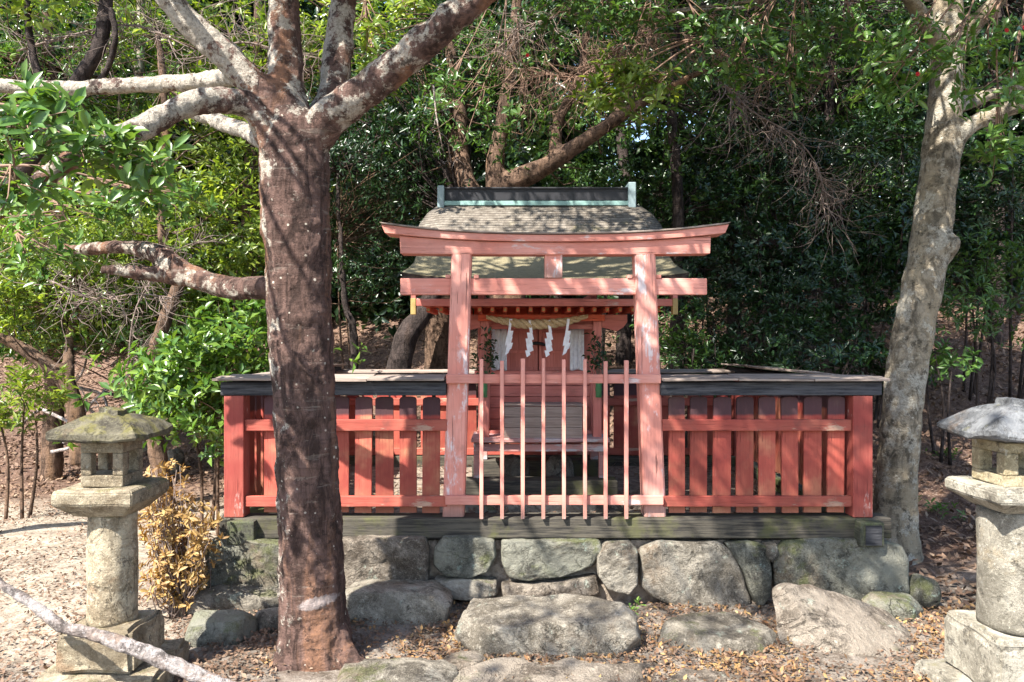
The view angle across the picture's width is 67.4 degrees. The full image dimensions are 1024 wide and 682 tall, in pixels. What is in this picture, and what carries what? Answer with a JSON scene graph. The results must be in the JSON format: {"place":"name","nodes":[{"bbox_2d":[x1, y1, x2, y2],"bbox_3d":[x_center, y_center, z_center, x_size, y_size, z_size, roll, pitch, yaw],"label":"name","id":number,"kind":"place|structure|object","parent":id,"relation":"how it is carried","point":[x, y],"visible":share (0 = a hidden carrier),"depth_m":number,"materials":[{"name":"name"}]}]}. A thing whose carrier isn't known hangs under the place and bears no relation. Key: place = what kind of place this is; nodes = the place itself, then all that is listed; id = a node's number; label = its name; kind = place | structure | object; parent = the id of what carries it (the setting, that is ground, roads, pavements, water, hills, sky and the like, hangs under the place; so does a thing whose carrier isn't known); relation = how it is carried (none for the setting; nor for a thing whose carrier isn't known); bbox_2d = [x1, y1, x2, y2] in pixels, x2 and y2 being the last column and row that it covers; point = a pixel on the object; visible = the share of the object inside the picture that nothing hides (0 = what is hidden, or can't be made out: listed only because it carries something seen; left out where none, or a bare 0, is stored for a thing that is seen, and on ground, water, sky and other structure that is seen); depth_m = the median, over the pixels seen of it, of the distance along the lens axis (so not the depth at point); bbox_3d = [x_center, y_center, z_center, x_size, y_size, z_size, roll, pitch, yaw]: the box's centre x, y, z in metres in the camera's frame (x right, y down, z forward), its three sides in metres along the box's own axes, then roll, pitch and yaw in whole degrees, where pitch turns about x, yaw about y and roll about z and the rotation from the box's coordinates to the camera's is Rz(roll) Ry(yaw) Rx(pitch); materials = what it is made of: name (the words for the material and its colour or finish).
{"place":"outdoors","nodes":[
{"label":"outdoors","id":0,"kind":"place"},
{"bbox_2d":[319,0,438,105],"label":"leafy branch","id":1,"kind":"object","parent":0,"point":[371,49],"visible":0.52,"depth_m":6.02,"materials":[{"name":"green plant"}]},
{"bbox_2d":[0,269,1023,681],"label":"ground","id":2,"kind":"structure","parent":0,"point":[12,611],"depth_m":6.18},
{"bbox_2d":[0,359,79,520],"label":"leafy shrub","id":3,"kind":"object","parent":2,"relation":"on","point":[20,390],"visible":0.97,"depth_m":7.32,"materials":[{"name":"green plant"}]},
{"bbox_2d":[0,218,140,465],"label":"broadleaf tree","id":4,"kind":"object","parent":2,"relation":"on","point":[33,355],"visible":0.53,"depth_m":8.13,"materials":[{"name":"green plant"}]},
{"bbox_2d":[0,0,154,219],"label":"broadleaf tree","id":5,"kind":"object","parent":2,"relation":"on","point":[85,69],"visible":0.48,"depth_m":6.26,"materials":[{"name":"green plant"}]},
{"bbox_2d":[0,227,198,369],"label":"dead branch","id":6,"kind":"object","parent":5,"relation":"attached to","point":[93,298],"visible":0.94,"depth_m":6.96,"materials":[{"name":"brown wood"}]},
{"bbox_2d":[0,0,226,123],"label":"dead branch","id":7,"kind":"object","parent":5,"relation":"attached to","point":[51,47],"visible":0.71,"depth_m":6.49,"materials":[{"name":"brown wood"}]},
{"bbox_2d":[124,0,387,128],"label":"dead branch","id":8,"kind":"object","parent":5,"relation":"attached to","point":[258,44],"visible":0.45,"depth_m":6.98,"materials":[{"name":"brown wood"}]},
{"bbox_2d":[0,0,205,479],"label":"broadleaf tree","id":9,"kind":"object","parent":2,"relation":"on","point":[51,466],"visible":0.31,"depth_m":9.45,"materials":[{"name":"green plant"}]},
{"bbox_2d":[34,406,188,681],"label":"stone lantern","id":10,"kind":"object","parent":2,"relation":"on","point":[107,500],"visible":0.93,"depth_m":3.67,"materials":[{"name":"stone"}]},
{"bbox_2d":[0,163,227,389],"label":"leafy shrub","id":11,"kind":"object","parent":2,"relation":"on","point":[90,223],"visible":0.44,"depth_m":8.31,"materials":[{"name":"green plant"}]},
{"bbox_2d":[0,577,235,681],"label":"fallen limb","id":12,"kind":"object","parent":2,"relation":"on","point":[159,658],"visible":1,"depth_m":3.37,"materials":[{"name":"grey wood"}]},
{"bbox_2d":[0,239,248,476],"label":"leafy shrub","id":13,"kind":"object","parent":2,"relation":"on","point":[101,346],"visible":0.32,"depth_m":8.81,"materials":[{"name":"green plant"}]},
{"bbox_2d":[0,482,277,681],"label":"leaf litter","id":14,"kind":"object","parent":2,"relation":"on","point":[44,666],"visible":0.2,"depth_m":5.17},
{"bbox_2d":[0,0,319,451],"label":"broadleaf tree","id":15,"kind":"object","parent":2,"relation":"on","point":[142,68],"visible":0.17,"depth_m":10.45,"materials":[{"name":"green plant"}]},
{"bbox_2d":[69,34,259,507],"bbox_3d":[-3.641,-0.664,8.521,2.596,5.255,1.708,0,0,-16],"label":"broadleaf tree","id":16,"kind":"object","parent":2,"relation":"on","point":[157,455],"visible":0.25,"depth_m":8.18,"materials":[{"name":"green plant"}]},
{"bbox_2d":[138,458,228,619],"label":"dry bush","id":17,"kind":"object","parent":2,"relation":"on","point":[185,579],"visible":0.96,"depth_m":4.60,"materials":[{"name":"brown plant"}]},
{"bbox_2d":[124,164,266,352],"bbox_3d":[-3.200,-0.102,8.818,2.252,3.650,2.253,0,0,0],"label":"leafy shrub","id":18,"kind":"object","parent":2,"relation":"on","point":[239,253],"visible":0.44,"depth_m":8.42,"materials":[{"name":"green plant"}]},
{"bbox_2d":[51,294,370,535],"bbox_3d":[-2.634,0.607,7.001,2.686,2.347,1.847,0,0,-31],"label":"leafy shrub","id":19,"kind":"object","parent":2,"relation":"on","point":[184,372],"visible":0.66,"depth_m":6.59,"materials":[{"name":"green plant"}]},
{"bbox_2d":[185,609,257,646],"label":"rock","id":20,"kind":"object","parent":2,"relation":"on","point":[225,626],"visible":0.71,"depth_m":4.29,"materials":[{"name":"stone"}]},
{"bbox_2d":[205,536,278,587],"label":"base stone","id":21,"kind":"object","parent":2,"relation":"on","point":[253,562],"visible":0.65,"depth_m":4.88,"materials":[{"name":"stone"}]},
{"bbox_2d":[211,583,278,612],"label":"foot stone","id":22,"kind":"object","parent":2,"relation":"on","point":[243,597],"visible":0.52,"depth_m":4.73,"materials":[{"name":"stone"}]},
{"bbox_2d":[0,0,495,671],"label":"broadleaf tree","id":23,"kind":"object","parent":2,"relation":"on","point":[290,132],"visible":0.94,"depth_m":3.99,"materials":[{"name":"brown plant"}]},
{"bbox_2d":[0,200,110,291],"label":"leafy branch","id":24,"kind":"object","parent":23,"relation":"attached to","point":[44,269],"visible":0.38,"depth_m":5.08,"materials":[{"name":"green plant"}]},
{"bbox_2d":[0,59,196,221],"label":"leafy branch","id":25,"kind":"object","parent":23,"relation":"attached to","point":[45,103],"visible":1,"depth_m":3.07,"materials":[{"name":"green plant"}]},
{"bbox_2d":[0,164,217,286],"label":"leafy branch","id":26,"kind":"object","parent":23,"relation":"attached to","point":[103,199],"visible":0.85,"depth_m":4.41,"materials":[{"name":"green plant"}]},
{"bbox_2d":[128,0,480,357],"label":"broadleaf tree","id":27,"kind":"object","parent":2,"relation":"on","point":[247,145],"visible":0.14,"depth_m":11.36,"materials":[{"name":"green plant"}]},
{"bbox_2d":[304,74,444,368],"bbox_3d":[-1.860,-0.650,9.381,2.163,5.342,2.185,0,0,0],"label":"broadleaf tree","id":28,"kind":"object","parent":2,"relation":"on","point":[352,326],"visible":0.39,"depth_m":9.05,"materials":[{"name":"green plant"}]},
{"bbox_2d":[337,657,458,681],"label":"slab","id":29,"kind":"structure","parent":2,"relation":"on","point":[407,669],"depth_m":3.83,"materials":[{"name":"stone"}]},
{"bbox_2d":[345,578,452,624],"bbox_3d":[-0.692,1.678,4.749,0.665,0.375,0.433,0,0,0],"label":"foot stone","id":30,"kind":"object","parent":2,"relation":"on","point":[422,602],"visible":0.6,"depth_m":4.57,"materials":[{"name":"stone"}]},
{"bbox_2d":[329,114,485,396],"bbox_3d":[-1.495,-0.611,9.547,2.544,4.611,2.974,0,0,0],"label":"leafy shrub","id":31,"kind":"object","parent":2,"relation":"on","point":[347,213],"visible":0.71,"depth_m":9.21,"materials":[{"name":"green plant"}]},
{"bbox_2d":[303,26,530,396],"bbox_3d":[-1.423,-1.171,9.871,2.709,6.346,2.184,0,0,34],"label":"broadleaf tree","id":32,"kind":"object","parent":2,"relation":"on","point":[410,329],"visible":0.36,"depth_m":9.24,"materials":[{"name":"green plant"}]},
{"bbox_2d":[352,0,559,397],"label":"broadleaf tree","id":33,"kind":"object","parent":2,"relation":"on","point":[436,341],"visible":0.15,"depth_m":9.51,"materials":[{"name":"green plant"}]},
{"bbox_2d":[435,575,497,600],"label":"base stone","id":34,"kind":"object","parent":2,"relation":"on","point":[478,586],"visible":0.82,"depth_m":4.87,"materials":[{"name":"stone"}]},
{"bbox_2d":[433,535,496,578],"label":"base stone","id":35,"kind":"object","parent":34,"relation":"on","point":[464,556],"visible":0.93,"depth_m":4.90,"materials":[{"name":"stone"}]},
{"bbox_2d":[0,587,975,681],"bbox_3d":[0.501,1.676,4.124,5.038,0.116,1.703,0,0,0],"label":"leaf litter","id":36,"kind":"object","parent":2,"relation":"on","point":[602,655],"visible":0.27,"depth_m":4.10,"materials":[{"name":"brown plant"}]},
{"bbox_2d":[0,0,1023,349],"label":"woods","id":37,"kind":"object","parent":2,"relation":"on","point":[386,310],"visible":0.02,"depth_m":14.41,"materials":[{"name":"green plant"}]},
{"bbox_2d":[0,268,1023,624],"bbox_3d":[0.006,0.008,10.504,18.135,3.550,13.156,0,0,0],"label":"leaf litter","id":38,"kind":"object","parent":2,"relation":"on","point":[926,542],"visible":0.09,"depth_m":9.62,"materials":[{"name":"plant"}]},
{"bbox_2d":[418,0,670,297],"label":"broadleaf tree","id":39,"kind":"object","parent":2,"relation":"on","point":[541,91],"visible":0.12,"depth_m":13.46,"materials":[{"name":"green plant"}]},
{"bbox_2d":[351,0,739,297],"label":"broadleaf tree","id":40,"kind":"object","parent":2,"relation":"on","point":[559,155],"visible":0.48,"depth_m":9.04,"materials":[{"name":"green plant"}]},
{"bbox_2d":[646,1,878,127],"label":"dead branch","id":41,"kind":"object","parent":40,"relation":"attached to","point":[718,51],"visible":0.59,"depth_m":7.80,"materials":[{"name":"brown wood"}]},
{"bbox_2d":[454,593,640,657],"bbox_3d":[0.193,1.646,4.315,1.035,0.341,0.440,0,0,0],"label":"step stone","id":42,"kind":"object","parent":2,"relation":"on","point":[576,625],"visible":0.77,"depth_m":4.14,"materials":[{"name":"stone"}]},
{"bbox_2d":[501,573,599,596],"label":"base stone","id":43,"kind":"object","parent":2,"relation":"on","point":[586,584],"visible":0.59,"depth_m":4.90,"materials":[{"name":"grey stone"}]},
{"bbox_2d":[501,538,601,580],"bbox_3d":[0.258,1.407,5.111,0.658,0.272,0.451,0,0,0],"label":"base stone","id":44,"kind":"object","parent":43,"relation":"on","point":[527,559],"visible":0.94,"depth_m":4.91,"materials":[{"name":"stone"}]},
{"bbox_2d":[453,657,655,681],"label":"slab","id":45,"kind":"structure","parent":2,"relation":"on","point":[515,668],"depth_m":3.85,"materials":[{"name":"grey stone"}]},
{"bbox_2d":[345,538,780,602],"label":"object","id":46,"kind":"object","parent":2,"relation":"on","point":[496,569],"depth_m":5.01,"materials":[{"name":"grey stone"}]},
{"bbox_2d":[342,535,429,587],"bbox_3d":[-0.813,1.425,5.074,0.569,0.352,0.460,0,0,0],"label":"base stone","id":47,"kind":"object","parent":46,"relation":"on","point":[366,557],"visible":0.79,"depth_m":4.87,"materials":[{"name":"grey stone"}]},
{"bbox_2d":[596,538,637,594],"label":"base stone","id":48,"kind":"object","parent":46,"relation":"on","point":[617,564],"visible":0.96,"depth_m":4.87,"materials":[{"name":"stone"}]},
{"bbox_2d":[487,0,719,364],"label":"broadleaf tree","id":49,"kind":"object","parent":2,"relation":"on","point":[623,348],"visible":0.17,"depth_m":12.42,"materials":[{"name":"green plant"}]},
{"bbox_2d":[529,153,688,367],"bbox_3d":[1.258,-0.969,11.155,2.735,3.637,2.279,0,0,-43],"label":"evergreen shrub","id":50,"kind":"object","parent":2,"relation":"on","point":[613,172],"visible":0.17,"depth_m":11.01,"materials":[{"name":"green plant"}]},
{"bbox_2d":[612,304,733,447],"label":"evergreen shrub","id":51,"kind":"object","parent":2,"relation":"on","point":[672,340],"visible":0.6,"depth_m":8.54,"materials":[{"name":"green plant"}]},
{"bbox_2d":[536,0,833,396],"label":"broadleaf tree","id":52,"kind":"object","parent":2,"relation":"on","point":[672,132],"visible":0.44,"depth_m":10.00,"materials":[{"name":"green plant"}]},
{"bbox_2d":[639,538,750,607],"bbox_3d":[1.180,1.518,5.102,0.719,0.466,0.465,0,0,0],"label":"base stone","id":53,"kind":"object","parent":2,"relation":"on","point":[704,572],"visible":0.91,"depth_m":4.90,"materials":[{"name":"stone"}]},
{"bbox_2d":[635,164,773,353],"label":"evergreen shrub","id":54,"kind":"object","parent":2,"relation":"on","point":[660,194],"visible":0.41,"depth_m":10.29,"materials":[{"name":"green plant"}]},
{"bbox_2d":[660,611,779,655],"bbox_3d":[1.159,1.687,4.306,0.648,0.220,0.447,0,0,0],"label":"rock","id":55,"kind":"object","parent":2,"relation":"on","point":[709,631],"visible":0.73,"depth_m":4.24,"materials":[{"name":"stone"}]},
{"bbox_2d":[658,240,799,396],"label":"evergreen shrub","id":56,"kind":"object","parent":2,"relation":"on","point":[688,267],"visible":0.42,"depth_m":9.65,"materials":[{"name":"green plant"}]},
{"bbox_2d":[658,272,828,396],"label":"evergreen shrub","id":57,"kind":"object","parent":2,"relation":"on","point":[750,357],"visible":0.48,"depth_m":8.89,"materials":[{"name":"green plant"}]},
{"bbox_2d":[723,538,771,605],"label":"base stone","id":58,"kind":"object","parent":2,"relation":"on","point":[752,559],"visible":0.88,"depth_m":4.90,"materials":[{"name":"stone"}]},
{"bbox_2d":[588,0,924,368],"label":"broadleaf tree","id":59,"kind":"object","parent":2,"relation":"on","point":[822,8],"visible":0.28,"depth_m":11.01,"materials":[{"name":"green plant"}]},
{"bbox_2d":[690,173,853,367],"bbox_3d":[3.270,-0.573,9.678,2.078,3.219,2.225,0,0,0],"label":"evergreen shrub","id":60,"kind":"object","parent":2,"relation":"on","point":[782,236],"visible":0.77,"depth_m":9.56,"materials":[{"name":"green plant"}]},
{"bbox_2d":[666,109,887,368],"bbox_3d":[3.635,-1.349,10.846,2.968,3.706,2.069,0,0,0],"label":"evergreen shrub","id":61,"kind":"object","parent":2,"relation":"on","point":[755,176],"visible":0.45,"depth_m":10.48,"materials":[{"name":"green plant"}]},
{"bbox_2d":[651,0,932,333],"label":"broadleaf tree","id":62,"kind":"object","parent":2,"relation":"on","point":[768,112],"visible":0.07,"depth_m":12.13,"materials":[{"name":"green plant"}]},
{"bbox_2d":[717,266,892,370],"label":"evergreen shrub","id":63,"kind":"object","parent":2,"relation":"on","point":[791,297],"visible":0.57,"depth_m":8.81,"materials":[{"name":"green plant"}]},
{"bbox_2d":[740,298,888,381],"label":"evergreen shrub","id":64,"kind":"object","parent":2,"relation":"on","point":[831,352],"visible":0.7,"depth_m":8.12,"materials":[{"name":"green plant"}]},
{"bbox_2d":[635,0,1023,565],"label":"broadleaf tree","id":65,"kind":"object","parent":2,"relation":"on","point":[934,244],"visible":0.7,"depth_m":5.88,"materials":[{"name":"grey plant"}]},
{"bbox_2d":[458,0,728,157],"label":"dead branch","id":66,"kind":"object","parent":65,"relation":"attached to","point":[591,67],"visible":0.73,"depth_m":6.59,"materials":[{"name":"brown wood"}]},
{"bbox_2d":[414,0,558,165],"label":"leafy branch","id":67,"kind":"object","parent":66,"relation":"attached to","point":[483,103],"visible":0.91,"depth_m":7.25,"materials":[{"name":"green plant"}]},
{"bbox_2d":[438,1,591,86],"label":"dead branch","id":68,"kind":"object","parent":66,"relation":"attached to","point":[496,50],"visible":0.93,"depth_m":6.18,"materials":[{"name":"brown wood"}]},
{"bbox_2d":[510,0,744,56],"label":"leafy branch","id":69,"kind":"object","parent":65,"relation":"attached to","point":[694,21],"visible":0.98,"depth_m":5.70,"materials":[{"name":"green plant"}]},
{"bbox_2d":[565,32,716,126],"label":"leafy branch","id":70,"kind":"object","parent":65,"relation":"attached to","point":[627,71],"visible":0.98,"depth_m":5.62,"materials":[{"name":"green plant"}]},
{"bbox_2d":[669,78,890,283],"bbox_3d":[2.575,-1.553,7.278,2.164,2.100,1.417,0,0,0],"label":"dead branch","id":71,"kind":"object","parent":65,"relation":"attached to","point":[823,193],"visible":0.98,"depth_m":7.39,"materials":[{"name":"brown wood"}]},
{"bbox_2d":[693,0,920,119],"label":"leafy branch","id":72,"kind":"object","parent":65,"relation":"attached to","point":[736,25],"visible":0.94,"depth_m":5.58,"materials":[{"name":"green plant"}]},
{"bbox_2d":[837,0,1023,186],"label":"leafy branch","id":73,"kind":"object","parent":65,"relation":"attached to","point":[1003,151],"visible":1,"depth_m":5.14,"materials":[{"name":"green plant"}]},
{"bbox_2d":[756,202,909,374],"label":"evergreen shrub","id":74,"kind":"object","parent":2,"relation":"on","point":[870,284],"visible":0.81,"depth_m":9.00,"materials":[{"name":"green plant"}]},
{"bbox_2d":[686,0,990,344],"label":"broadleaf tree","id":75,"kind":"object","parent":2,"relation":"on","point":[828,104],"visible":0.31,"depth_m":11.45,"materials":[{"name":"green plant"}]},
{"bbox_2d":[771,537,909,600],"bbox_3d":[2.119,1.478,5.107,0.882,0.433,0.467,0,0,0],"label":"base stone","id":76,"kind":"object","parent":2,"relation":"on","point":[850,567],"visible":0.78,"depth_m":4.91,"materials":[{"name":"stone"}]},
{"bbox_2d":[772,583,911,656],"bbox_3d":[1.892,1.720,4.375,0.849,0.627,0.626,0,0,0],"label":"rock","id":77,"kind":"object","parent":2,"relation":"on","point":[817,617],"visible":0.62,"depth_m":4.27,"materials":[{"name":"grey stone"}]},
{"bbox_2d":[764,96,978,367],"bbox_3d":[4.715,-1.449,10.351,2.594,3.664,1.946,0,0,16],"label":"evergreen shrub","id":78,"kind":"object","parent":2,"relation":"on","point":[871,157],"visible":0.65,"depth_m":10.13,"materials":[{"name":"green plant"}]},
{"bbox_2d":[861,591,923,620],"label":"rock","id":79,"kind":"object","parent":2,"relation":"on","point":[900,605],"visible":0.52,"depth_m":4.68,"materials":[{"name":"stone"}]},
{"bbox_2d":[817,0,1023,344],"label":"broadleaf tree","id":80,"kind":"object","parent":2,"relation":"on","point":[999,336],"visible":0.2,"depth_m":10.92,"materials":[{"name":"green plant"}]},
{"bbox_2d":[863,341,983,465],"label":"evergreen shrub","id":81,"kind":"object","parent":2,"relation":"on","point":[943,357],"visible":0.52,"depth_m":7.88,"materials":[{"name":"green plant"}]},
{"bbox_2d":[865,147,1023,399],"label":"evergreen shrub","id":82,"kind":"object","parent":2,"relation":"on","point":[964,246],"visible":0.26,"depth_m":9.24,"materials":[{"name":"green plant"}]},
{"bbox_2d":[886,223,1023,405],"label":"evergreen shrub","id":83,"kind":"object","parent":2,"relation":"on","point":[987,301],"visible":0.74,"depth_m":8.22,"materials":[{"name":"green plant"}]},
{"bbox_2d":[908,133,1023,398],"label":"evergreen shrub","id":84,"kind":"object","parent":2,"relation":"on","point":[1010,203],"visible":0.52,"depth_m":8.77,"materials":[{"name":"green plant"}]},
{"bbox_2d":[913,397,1023,681],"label":"stone lantern","id":85,"kind":"object","parent":2,"relation":"on","point":[984,641],"visible":1,"depth_m":3.54,"materials":[{"name":"grey stone"}]},
{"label":"base stone","id":86,"kind":"object","parent":2,"relation":"on","visible":0},
{"bbox_2d":[735,457,883,546],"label":"timber sill","id":87,"kind":"structure","parent":86,"relation":"on","point":[869,532],"depth_m":4.87,"materials":[{"name":"grey wood"}]},
{"bbox_2d":[721,363,844,494],"bbox_3d":[2.265,0.681,6.428,0.270,0.922,2.796,0,0,0],"label":"picket fence","id":88,"kind":"object","parent":87,"relation":"on","point":[741,369],"visible":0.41,"depth_m":6.39,"materials":[{"name":"red paint"}]},
{"bbox_2d":[342,466,813,512],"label":"terrace ground","id":89,"kind":"structure","parent":0,"point":[634,484],"depth_m":6.73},
{"bbox_2d":[227,507,276,544],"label":"timber sill","id":90,"kind":"structure","parent":89,"relation":"on","point":[239,531],"depth_m":4.89,"materials":[{"name":"grey wood"}]},
{"bbox_2d":[250,364,347,494],"bbox_3d":[-1.795,0.681,6.430,0.270,0.922,2.800,0,0,0],"label":"picket fence","id":91,"kind":"object","parent":90,"relation":"on","point":[256,452],"visible":0.09,"depth_m":5.39,"materials":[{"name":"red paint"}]},
{"bbox_2d":[466,457,617,494],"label":"foundation beam","id":92,"kind":"structure","parent":89,"relation":"on","point":[533,480],"depth_m":5.85,"materials":[{"name":"grey wood"}]},
{"bbox_2d":[401,182,688,477],"bbox_3d":[0.235,-0.158,6.515,2.200,2.445,2.170,0,0,0],"label":"wooden shrine","id":93,"kind":"object","parent":92,"relation":"on","point":[554,209],"visible":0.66,"depth_m":6.29,"materials":[{"name":"red wood"}]},
{"bbox_2d":[504,402,582,437],"bbox_3d":[0.242,0.634,6.050,0.623,0.289,0.260,0,0,0],"label":"offering box","id":94,"kind":"object","parent":93,"relation":"on","point":[533,419],"visible":0.73,"depth_m":5.93,"materials":[{"name":"grey wood"}]},
{"bbox_2d":[349,455,735,467],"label":"timber sill","id":95,"kind":"structure","parent":89,"relation":"on","point":[614,460],"depth_m":7.62,"materials":[{"name":"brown wood"}]},
{"bbox_2d":[336,369,741,455],"bbox_3d":[0.267,0.741,7.705,4.134,0.921,0.270,0,0,0],"label":"picket fence","id":96,"kind":"object","parent":95,"relation":"on","point":[617,401],"visible":0.27,"depth_m":7.69,"materials":[{"name":"red paint"}]},
{"bbox_2d":[219,512,891,537],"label":"timber sill","id":97,"kind":"structure","parent":89,"relation":"on","point":[680,525],"depth_m":4.95,"materials":[{"name":"grey wood"}]},
{"bbox_2d":[212,374,446,516],"bbox_3d":[-1.169,0.681,5.035,1.493,0.922,0.270,0,0,0],"label":"picket fence","id":98,"kind":"object","parent":97,"relation":"on","point":[237,390],"visible":0.69,"depth_m":5.02,"materials":[{"name":"red paint"}]},
{"bbox_2d":[380,222,729,516],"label":"torii gate","id":99,"kind":"structure","parent":97,"relation":"on","point":[645,285],"depth_m":4.99,"materials":[{"name":"pink paint"}]},
{"bbox_2d":[445,358,662,518],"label":"barred gate","id":100,"kind":"structure","parent":99,"relation":"attached to","point":[605,378],"depth_m":4.92,"materials":[{"name":"pink paint"}]},
{"bbox_2d":[660,374,890,516],"bbox_3d":[1.689,0.681,5.035,1.457,0.922,0.270,0,0,0],"label":"picket fence","id":101,"kind":"object","parent":97,"relation":"on","point":[849,420],"visible":0.88,"depth_m":5.02,"materials":[{"name":"red paint"}]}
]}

